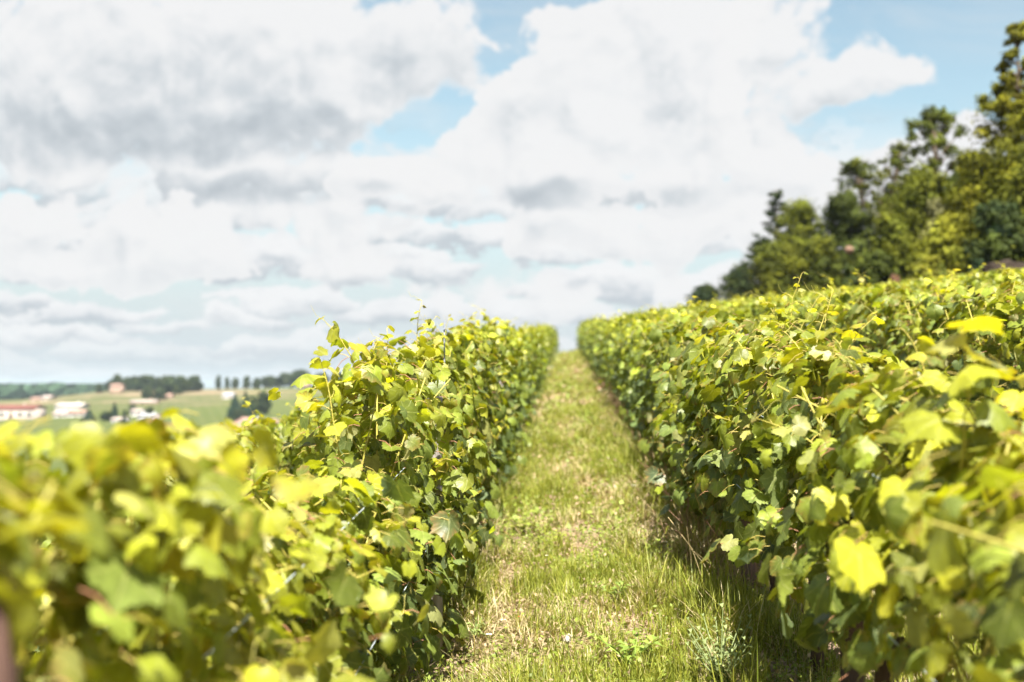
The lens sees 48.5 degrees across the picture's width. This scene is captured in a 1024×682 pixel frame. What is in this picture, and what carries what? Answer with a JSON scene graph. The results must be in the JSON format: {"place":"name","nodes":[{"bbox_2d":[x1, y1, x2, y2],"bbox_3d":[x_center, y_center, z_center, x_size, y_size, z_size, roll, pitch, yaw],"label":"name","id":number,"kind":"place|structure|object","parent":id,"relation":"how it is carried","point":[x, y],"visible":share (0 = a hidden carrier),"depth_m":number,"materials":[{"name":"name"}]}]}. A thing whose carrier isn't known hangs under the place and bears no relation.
{"place":"outdoors","nodes":[
{"label":"outdoors","id":0,"kind":"place"},
{"bbox_2d":[186,468,403,674],"bbox_3d":[0.258,0.218,19.015,0.011,2.391,40.000,0,-2,3],"label":"trellis wire","id":1,"kind":"object","parent":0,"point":[232,631],"visible":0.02,"depth_m":2.46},
{"bbox_2d":[0,367,982,681],"bbox_3d":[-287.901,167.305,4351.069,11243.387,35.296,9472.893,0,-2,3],"label":"ground","id":2,"kind":"structure","parent":0,"point":[208,405],"depth_m":390.22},
{"bbox_2d":[0,584,21,681],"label":"trellis post","id":3,"kind":"object","parent":2,"relation":"on","point":[9,668],"visible":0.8,"depth_m":1.20,"materials":[{"name":"brown wood"}]},
{"bbox_2d":[0,403,47,419],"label":"house","id":4,"kind":"structure","parent":2,"relation":"on","point":[19,412],"depth_m":441.11,"materials":[{"name":"paint"}]},
{"bbox_2d":[0,468,114,663],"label":"grapevine","id":5,"kind":"object","parent":2,"relation":"on","point":[23,618],"visible":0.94,"depth_m":1.20,"materials":[{"name":"green plant"}]},
{"bbox_2d":[31,536,107,654],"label":"grapevine","id":6,"kind":"object","parent":2,"relation":"on","point":[43,542],"visible":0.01,"depth_m":5.10,"materials":[{"name":"green plant"}]},
{"bbox_2d":[0,382,140,399],"bbox_3d":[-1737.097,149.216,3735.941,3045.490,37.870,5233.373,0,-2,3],"label":"woods","id":7,"kind":"object","parent":2,"relation":"on","point":[15,391],"visible":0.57,"depth_m":1067.42,"materials":[{"name":"green plant"}]},
{"bbox_2d":[54,401,90,410],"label":"house","id":8,"kind":"structure","parent":2,"relation":"on","point":[66,406],"depth_m":511.81,"materials":[{"name":"paint"}]},
{"bbox_2d":[65,474,188,659],"bbox_3d":[-2.143,1.374,6.260,0.826,1.639,1.261,0,-2,3],"label":"grapevine","id":9,"kind":"object","parent":2,"relation":"on","point":[169,482],"visible":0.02,"depth_m":5.99,"materials":[{"name":"green plant"}]},
{"bbox_2d":[134,375,154,390],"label":"broadleaf tree","id":10,"kind":"object","parent":2,"relation":"on","point":[146,380],"visible":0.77,"depth_m":694.20,"materials":[{"name":"green plant"}]},
{"bbox_2d":[155,375,181,393],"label":"broadleaf tree","id":11,"kind":"object","parent":2,"relation":"on","point":[167,382],"visible":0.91,"depth_m":632.54,"materials":[{"name":"green plant"}]},
{"bbox_2d":[188,375,203,391],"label":"broadleaf tree","id":12,"kind":"object","parent":2,"relation":"on","point":[195,382],"visible":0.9,"depth_m":670.81,"materials":[{"name":"green plant"}]},
{"bbox_2d":[0,407,398,681],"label":"grapevine","id":13,"kind":"object","parent":2,"relation":"on","point":[79,592],"visible":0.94,"depth_m":1.76,"materials":[{"name":"green plant"}]},
{"bbox_2d":[224,393,240,419],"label":"fir tree","id":14,"kind":"object","parent":2,"relation":"on","point":[234,403],"visible":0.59,"depth_m":415.53,"materials":[{"name":"green plant"}]},
{"bbox_2d":[231,408,247,421],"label":"broadleaf tree","id":15,"kind":"object","parent":2,"relation":"on","point":[238,413],"visible":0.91,"depth_m":401.21,"materials":[{"name":"green plant"}]},
{"bbox_2d":[218,422,289,509],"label":"grapevine","id":16,"kind":"object","parent":2,"relation":"on","point":[247,442],"visible":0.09,"depth_m":8.38,"materials":[{"name":"green plant"}]},
{"bbox_2d":[256,391,273,413],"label":"broadleaf tree","id":17,"kind":"object","parent":2,"relation":"on","point":[265,405],"visible":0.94,"depth_m":447.34,"materials":[{"name":"green plant"}]},
{"bbox_2d":[106,503,429,681],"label":"grapevine","id":18,"kind":"object","parent":2,"relation":"on","point":[294,595],"visible":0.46,"depth_m":2.74,"materials":[{"name":"green plant"}]},
{"bbox_2d":[260,376,277,387],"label":"broadleaf tree","id":19,"kind":"object","parent":2,"relation":"on","point":[268,381],"visible":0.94,"depth_m":735.88,"materials":[{"name":"green plant"}]},
{"bbox_2d":[234,397,311,484],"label":"grapevine","id":20,"kind":"object","parent":2,"relation":"on","point":[269,423],"visible":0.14,"depth_m":9.28,"materials":[{"name":"green plant"}]},
{"bbox_2d":[275,372,294,387],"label":"broadleaf tree","id":21,"kind":"object","parent":2,"relation":"on","point":[282,379],"visible":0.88,"depth_m":723.34,"materials":[{"name":"green plant"}]},
{"bbox_2d":[257,413,330,476],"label":"grapevine","id":22,"kind":"object","parent":2,"relation":"on","point":[286,458],"visible":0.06,"depth_m":9.92,"materials":[{"name":"green plant"}]},
{"bbox_2d":[287,369,310,382],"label":"broadleaf tree","id":23,"kind":"object","parent":2,"relation":"on","point":[294,376],"visible":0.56,"depth_m":709.63,"materials":[{"name":"green plant"}]},
{"bbox_2d":[286,403,357,467],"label":"grapevine","id":24,"kind":"object","parent":2,"relation":"on","point":[295,413],"visible":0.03,"depth_m":10.95,"materials":[{"name":"green plant"}]},
{"bbox_2d":[208,346,463,681],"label":"grapevine","id":25,"kind":"object","parent":2,"relation":"on","point":[355,492],"visible":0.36,"depth_m":3.68,"materials":[{"name":"green plant"}]},
{"bbox_2d":[258,306,488,681],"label":"grapevine","id":26,"kind":"object","parent":2,"relation":"on","point":[374,383],"visible":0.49,"depth_m":4.50,"materials":[{"name":"green plant"}]},
{"bbox_2d":[330,293,501,613],"bbox_3d":[-0.512,0.640,5.751,0.876,1.803,1.262,0,-2,3],"label":"grapevine","id":27,"kind":"object","parent":2,"relation":"on","point":[435,373],"visible":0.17,"depth_m":5.60,"materials":[{"name":"green plant"}]},
{"bbox_2d":[348,314,513,573],"bbox_3d":[-0.467,0.668,6.741,0.912,1.702,1.252,0,-2,3],"label":"grapevine","id":28,"kind":"object","parent":2,"relation":"on","point":[472,382],"visible":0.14,"depth_m":6.78,"materials":[{"name":"green plant"}]},
{"bbox_2d":[422,397,442,662],"bbox_3d":[-0.378,0.902,5.291,0.100,1.286,0.090,1,-3,-29],"label":"trellis post","id":29,"kind":"object","parent":2,"relation":"on","point":[437,601],"visible":0.09,"depth_m":5.26,"materials":[{"name":"brown wood"}]},
{"bbox_2d":[405,318,510,536],"bbox_3d":[-0.419,0.677,7.754,0.800,1.660,1.356,0,-2,3],"label":"grapevine","id":30,"kind":"object","parent":2,"relation":"on","point":[469,345],"visible":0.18,"depth_m":7.69,"materials":[{"name":"green plant"}]},
{"bbox_2d":[450,304,527,468],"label":"grapevine","id":31,"kind":"object","parent":2,"relation":"on","point":[507,387],"visible":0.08,"depth_m":10.69,"materials":[{"name":"green plant"}]},
{"bbox_2d":[452,316,527,482],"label":"grapevine","id":32,"kind":"object","parent":2,"relation":"on","point":[507,467],"visible":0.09,"depth_m":9.67,"materials":[{"name":"green plant"}]},
{"bbox_2d":[455,312,527,499],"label":"grapevine","id":33,"kind":"object","parent":2,"relation":"on","point":[493,411],"visible":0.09,"depth_m":8.63,"materials":[{"name":"green plant"}]},
{"bbox_2d":[470,317,539,449],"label":"grapevine","id":34,"kind":"object","parent":2,"relation":"on","point":[518,343],"visible":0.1,"depth_m":11.70,"materials":[{"name":"green plant"}]},
{"bbox_2d":[473,318,536,440],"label":"grapevine","id":35,"kind":"object","parent":2,"relation":"on","point":[527,405],"visible":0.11,"depth_m":12.64,"materials":[{"name":"green plant"}]},
{"bbox_2d":[500,509,537,534],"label":"weed","id":36,"kind":"object","parent":2,"relation":"on","point":[522,526],"visible":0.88,"depth_m":8.02,"materials":[{"name":"green plant"}]},
{"bbox_2d":[509,324,536,426],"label":"grapevine","id":37,"kind":"object","parent":2,"relation":"on","point":[528,373],"visible":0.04,"depth_m":13.58,"materials":[{"name":"green plant"}]},
{"bbox_2d":[509,327,537,418],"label":"grapevine","id":38,"kind":"object","parent":2,"relation":"on","point":[530,391],"visible":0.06,"depth_m":15.63,"materials":[{"name":"green plant"}]},
{"bbox_2d":[516,324,540,410],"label":"grapevine","id":39,"kind":"object","parent":2,"relation":"on","point":[525,337],"visible":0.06,"depth_m":16.66,"materials":[{"name":"green plant"}]},
{"bbox_2d":[511,321,547,396],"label":"grapevine","id":40,"kind":"object","parent":2,"relation":"on","point":[537,361],"visible":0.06,"depth_m":18.56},
{"bbox_2d":[588,314,617,374],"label":"grapevine","id":41,"kind":"object","parent":2,"relation":"on","point":[594,337],"visible":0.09,"depth_m":23.21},
{"bbox_2d":[593,312,619,378],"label":"grapevine","id":42,"kind":"object","parent":2,"relation":"on","point":[603,338],"visible":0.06,"depth_m":20.46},
{"bbox_2d":[598,319,626,397],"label":"grapevine","id":43,"kind":"object","parent":2,"relation":"on","point":[607,341],"visible":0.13,"depth_m":17.36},
{"bbox_2d":[597,580,630,602],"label":"weed","id":44,"kind":"object","parent":2,"relation":"on","point":[620,582],"visible":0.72,"depth_m":5.79,"materials":[{"name":"green plant"}]},
{"bbox_2d":[607,331,626,399],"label":"grapevine","id":45,"kind":"object","parent":2,"relation":"on","point":[615,375],"visible":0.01,"depth_m":16.26,"materials":[{"name":"green plant"}]},
{"bbox_2d":[597,315,637,388],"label":"grapevine","id":46,"kind":"object","parent":2,"relation":"on","point":[601,329],"visible":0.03,"depth_m":18.39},
{"bbox_2d":[587,630,661,668],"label":"weed","id":47,"kind":"object","parent":2,"relation":"on","point":[641,648],"visible":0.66,"depth_m":4.68,"materials":[{"name":"green plant"}]},
{"bbox_2d":[609,317,656,420],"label":"grapevine","id":48,"kind":"object","parent":2,"relation":"on","point":[625,412],"visible":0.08,"depth_m":13.40,"materials":[{"name":"green plant"}]},
{"bbox_2d":[612,315,655,409],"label":"grapevine","id":49,"kind":"object","parent":2,"relation":"on","point":[625,346],"visible":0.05,"depth_m":14.25,"materials":[{"name":"green plant"}]},
{"bbox_2d":[608,307,667,405],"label":"grapevine","id":50,"kind":"object","parent":2,"relation":"on","point":[627,319],"visible":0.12,"depth_m":15.24,"materials":[{"name":"green plant"}]},
{"bbox_2d":[613,305,668,439],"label":"grapevine","id":51,"kind":"object","parent":2,"relation":"on","point":[628,405],"visible":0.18,"depth_m":12.30,"materials":[{"name":"green plant"}]},
{"bbox_2d":[616,308,677,439],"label":"grapevine","id":52,"kind":"object","parent":2,"relation":"on","point":[635,417],"visible":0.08,"depth_m":11.34,"materials":[{"name":"green plant"}]},
{"bbox_2d":[629,309,680,468],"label":"grapevine","id":53,"kind":"object","parent":2,"relation":"on","point":[649,328],"visible":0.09,"depth_m":9.38,"materials":[{"name":"green plant"}]},
{"bbox_2d":[629,315,681,450],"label":"grapevine","id":54,"kind":"object","parent":2,"relation":"on","point":[648,408],"visible":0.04,"depth_m":10.51,"materials":[{"name":"green plant"}]},
{"bbox_2d":[591,373,757,599],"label":"dry grass","id":55,"kind":"structure","parent":2,"relation":"on","point":[668,494],"depth_m":6.91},
{"bbox_2d":[344,268,1020,415],"bbox_3d":[5.096,0.711,39.299,21.557,9.127,61.078,0,-2,3],"label":"vine foliage","id":56,"kind":"object","parent":2,"relation":"on","point":[881,285],"visible":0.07,"depth_m":30.54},
{"bbox_2d":[637,296,733,480],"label":"grapevine","id":57,"kind":"object","parent":2,"relation":"on","point":[656,336],"visible":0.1,"depth_m":8.31,"materials":[{"name":"green plant"}]},
{"bbox_2d":[651,299,745,495],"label":"grapevine","id":58,"kind":"object","parent":2,"relation":"on","point":[720,319],"visible":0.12,"depth_m":7.26,"materials":[{"name":"green plant"}]},
{"bbox_2d":[684,282,720,305],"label":"broadleaf tree","id":59,"kind":"object","parent":2,"relation":"on","point":[702,293],"visible":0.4,"depth_m":102.97,"materials":[{"name":"green plant"}]},
{"bbox_2d":[685,603,753,681],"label":"weed","id":60,"kind":"object","parent":2,"relation":"on","point":[723,653],"visible":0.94,"depth_m":4.26,"materials":[{"name":"green plant"}]},
{"bbox_2d":[644,290,804,564],"bbox_3d":[1.271,0.521,6.371,1.053,1.569,1.367,0,-2,3],"label":"grapevine","id":61,"kind":"object","parent":2,"relation":"on","point":[686,414],"visible":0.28,"depth_m":6.21,"materials":[{"name":"green plant"}]},
{"bbox_2d":[710,263,756,301],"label":"broadleaf tree","id":62,"kind":"object","parent":2,"relation":"on","point":[730,279],"visible":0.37,"depth_m":98.89,"materials":[{"name":"green plant"}]},
{"bbox_2d":[711,238,771,299],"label":"larch","id":63,"kind":"object","parent":2,"relation":"on","point":[756,243],"visible":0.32,"depth_m":79.25,"materials":[{"name":"green plant"}]},
{"bbox_2d":[740,333,756,588],"bbox_3d":[1.203,0.651,5.829,0.084,1.386,0.076,0,-2,-3],"label":"trellis post","id":64,"kind":"object","parent":2,"relation":"on","point":[753,567],"visible":0.04,"depth_m":5.78,"materials":[{"name":"brown wood"}]},
{"bbox_2d":[680,272,834,602],"bbox_3d":[1.256,0.500,5.354,0.926,1.669,1.290,0,-2,3],"label":"grapevine","id":65,"kind":"object","parent":2,"relation":"on","point":[727,488],"visible":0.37,"depth_m":5.33,"materials":[{"name":"green plant"}]},
{"bbox_2d":[745,292,783,325],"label":"grapevine","id":66,"kind":"object","parent":2,"relation":"on","point":[754,313],"visible":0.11,"depth_m":13.97,"materials":[{"name":"green plant"}]},
{"bbox_2d":[747,188,789,270],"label":"larch","id":67,"kind":"object","parent":2,"relation":"on","point":[773,209],"visible":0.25,"depth_m":83.09,"materials":[{"name":"green plant"}]},
{"bbox_2d":[745,236,802,298],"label":"broadleaf tree","id":68,"kind":"object","parent":2,"relation":"on","point":[770,275],"visible":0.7,"depth_m":68.93,"materials":[{"name":"green plant"}]},
{"bbox_2d":[759,291,815,330],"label":"grapevine","id":69,"kind":"object","parent":2,"relation":"on","point":[784,299],"visible":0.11,"depth_m":13.04,"materials":[{"name":"green plant"}]},
{"bbox_2d":[759,296,823,340],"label":"grapevine","id":70,"kind":"object","parent":2,"relation":"on","point":[800,317],"visible":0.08,"depth_m":12.16,"materials":[{"name":"green plant"}]},
{"bbox_2d":[765,194,827,292],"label":"broadleaf tree","id":71,"kind":"object","parent":2,"relation":"on","point":[800,216],"visible":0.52,"depth_m":73.11,"materials":[{"name":"green plant"}]},
{"bbox_2d":[700,284,912,678],"bbox_3d":[1.172,0.560,4.386,0.920,1.611,1.235,0,-2,3],"label":"grapevine","id":72,"kind":"object","parent":2,"relation":"on","point":[778,479],"visible":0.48,"depth_m":4.18,"materials":[{"name":"green plant"}]},
{"bbox_2d":[774,275,848,341],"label":"grapevine","id":73,"kind":"object","parent":2,"relation":"on","point":[837,301],"visible":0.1,"depth_m":11.14,"materials":[{"name":"green plant"}]},
{"bbox_2d":[782,234,844,292],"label":"broadleaf tree","id":74,"kind":"object","parent":2,"relation":"on","point":[820,256],"visible":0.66,"depth_m":58.94,"materials":[{"name":"green plant"}]},
{"bbox_2d":[787,288,886,352],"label":"grapevine","id":75,"kind":"object","parent":2,"relation":"on","point":[829,336],"visible":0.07,"depth_m":10.07,"materials":[{"name":"green plant"}]},
{"bbox_2d":[809,189,877,277],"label":"broadleaf tree","id":76,"kind":"object","parent":2,"relation":"on","point":[843,209],"visible":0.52,"depth_m":60.96,"materials":[{"name":"green plant"}]},
{"bbox_2d":[832,238,869,288],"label":"green shrub","id":77,"kind":"object","parent":2,"relation":"on","point":[858,245],"visible":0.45,"depth_m":51.22,"materials":[{"name":"green plant"}]},
{"bbox_2d":[840,472,864,681],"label":"trellis post","id":78,"kind":"object","parent":2,"relation":"on","point":[853,675],"visible":0.03,"depth_m":3.88,"materials":[{"name":"brown wood"}]},
{"bbox_2d":[832,156,885,248],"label":"broadleaf tree","id":79,"kind":"object","parent":2,"relation":"on","point":[852,167],"visible":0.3,"depth_m":67.14,"materials":[{"name":"green plant"}]},
{"bbox_2d":[817,268,918,372],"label":"grapevine","id":80,"kind":"object","parent":2,"relation":"on","point":[847,312],"visible":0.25,"depth_m":9.05,"materials":[{"name":"green plant"}]},
{"bbox_2d":[852,250,907,286],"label":"broadleaf tree","id":81,"kind":"object","parent":2,"relation":"on","point":[880,265],"visible":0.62,"depth_m":46.14,"materials":[{"name":"green plant"}]},
{"bbox_2d":[737,328,1023,681],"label":"grapevine","id":82,"kind":"object","parent":2,"relation":"on","point":[868,404],"visible":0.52,"depth_m":3.19,"materials":[{"name":"green plant"}]},
{"bbox_2d":[861,211,918,279],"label":"broadleaf tree","id":83,"kind":"object","parent":2,"relation":"on","point":[893,233],"visible":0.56,"depth_m":48.97,"materials":[{"name":"green plant"}]},
{"bbox_2d":[863,195,920,274],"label":"broadleaf tree","id":84,"kind":"object","parent":2,"relation":"on","point":[877,204],"visible":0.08,"depth_m":65.41,"materials":[{"name":"green plant"}]},
{"bbox_2d":[864,140,921,251],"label":"broadleaf tree","id":85,"kind":"object","parent":2,"relation":"on","point":[898,149],"visible":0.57,"depth_m":60.32,"materials":[{"name":"green plant"}]},
{"bbox_2d":[853,278,965,392],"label":"grapevine","id":86,"kind":"object","parent":2,"relation":"on","point":[889,305],"visible":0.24,"depth_m":8.14,"materials":[{"name":"green plant"}]},
{"bbox_2d":[810,316,1023,681],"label":"grapevine","id":87,"kind":"object","parent":2,"relation":"on","point":[970,478],"visible":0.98,"depth_m":2.32,"materials":[{"name":"green plant"}]},
{"bbox_2d":[894,267,943,316],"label":"grapevine","id":88,"kind":"object","parent":2,"relation":"on","point":[917,286],"visible":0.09,"depth_m":13.18,"materials":[{"name":"green plant"}]},
{"bbox_2d":[884,163,958,273],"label":"broadleaf tree","id":89,"kind":"object","parent":2,"relation":"on","point":[917,188],"visible":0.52,"depth_m":51.84,"materials":[{"name":"green plant"}]},
{"bbox_2d":[907,255,950,280],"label":"green shrub","id":90,"kind":"object","parent":2,"relation":"on","point":[926,262],"visible":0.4,"depth_m":39.15,"materials":[{"name":"green plant"}]},
{"bbox_2d":[889,103,970,231],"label":"broadleaf tree","id":91,"kind":"object","parent":2,"relation":"on","point":[930,117],"visible":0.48,"depth_m":55.21,"materials":[{"name":"green plant"}]},
{"bbox_2d":[916,195,958,260],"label":"willow bush","id":92,"kind":"object","parent":2,"relation":"on","point":[936,207],"visible":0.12,"depth_m":47.29,"materials":[{"name":"green plant"}]},
{"bbox_2d":[911,210,978,275],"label":"bright shrub","id":93,"kind":"object","parent":2,"relation":"on","point":[936,242],"visible":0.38,"depth_m":40.98,"materials":[{"name":"green plant"}]},
{"bbox_2d":[913,269,982,354],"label":"grapevine","id":94,"kind":"object","parent":2,"relation":"on","point":[955,284],"visible":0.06,"depth_m":11.97,"materials":[{"name":"green plant"}]},
{"bbox_2d":[902,269,1023,431],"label":"grapevine","id":95,"kind":"object","parent":2,"relation":"on","point":[936,312],"visible":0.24,"depth_m":7.01,"materials":[{"name":"green plant"}]},
{"bbox_2d":[936,147,993,230],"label":"broadleaf tree","id":96,"kind":"object","parent":2,"relation":"on","point":[953,200],"visible":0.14,"depth_m":45.33,"materials":[{"name":"green plant"}]},
{"bbox_2d":[925,520,1023,681],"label":"grapevine","id":97,"kind":"object","parent":2,"relation":"on","point":[939,652],"visible":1,"depth_m":1.83,"materials":[{"name":"green plant"}]},
{"bbox_2d":[939,125,1023,273],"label":"tree","id":98,"kind":"object","parent":2,"relation":"on","point":[1015,185],"visible":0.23,"depth_m":36.46,"materials":[{"name":"green plant"}]},
{"bbox_2d":[940,269,1023,442],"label":"grapevine","id":99,"kind":"object","parent":2,"relation":"on","point":[1006,306],"visible":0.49,"depth_m":6.27,"materials":[{"name":"green plant"}]},
{"bbox_2d":[941,19,1023,274],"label":"conifer","id":100,"kind":"object","parent":2,"relation":"on","point":[1008,88],"visible":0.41,"depth_m":40.39,"materials":[{"name":"green plant"}]},
{"bbox_2d":[950,263,1022,358],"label":"grapevine","id":101,"kind":"object","parent":2,"relation":"on","point":[979,277],"visible":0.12,"depth_m":11.03,"materials":[{"name":"green plant"}]},
{"bbox_2d":[958,196,1023,273],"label":"broadleaf tree","id":102,"kind":"object","parent":2,"relation":"on","point":[998,222],"visible":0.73,"depth_m":35.07,"materials":[{"name":"green plant"}]},
{"bbox_2d":[982,259,1023,272],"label":"rock","id":103,"kind":"object","parent":2,"relation":"on","point":[995,266],"visible":0.41,"depth_m":33.21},
{"bbox_2d":[984,268,1023,359],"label":"grapevine","id":104,"kind":"object","parent":2,"relation":"on","point":[999,278],"visible":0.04,"depth_m":10.57,"materials":[{"name":"green plant"}]},
{"bbox_2d":[0,0,1023,386],"label":"sky","id":105,"kind":"structure","parent":0,"point":[182,182],"materials":[{"name":"white"}]},
{"bbox_2d":[209,541,1012,681],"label":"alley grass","id":106,"kind":"structure","parent":0,"point":[910,677],"depth_m":4.20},
{"bbox_2d":[379,345,843,681],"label":"grass","id":107,"kind":"structure","parent":0,"point":[590,445],"depth_m":6.03,"materials":[{"name":"plant"}]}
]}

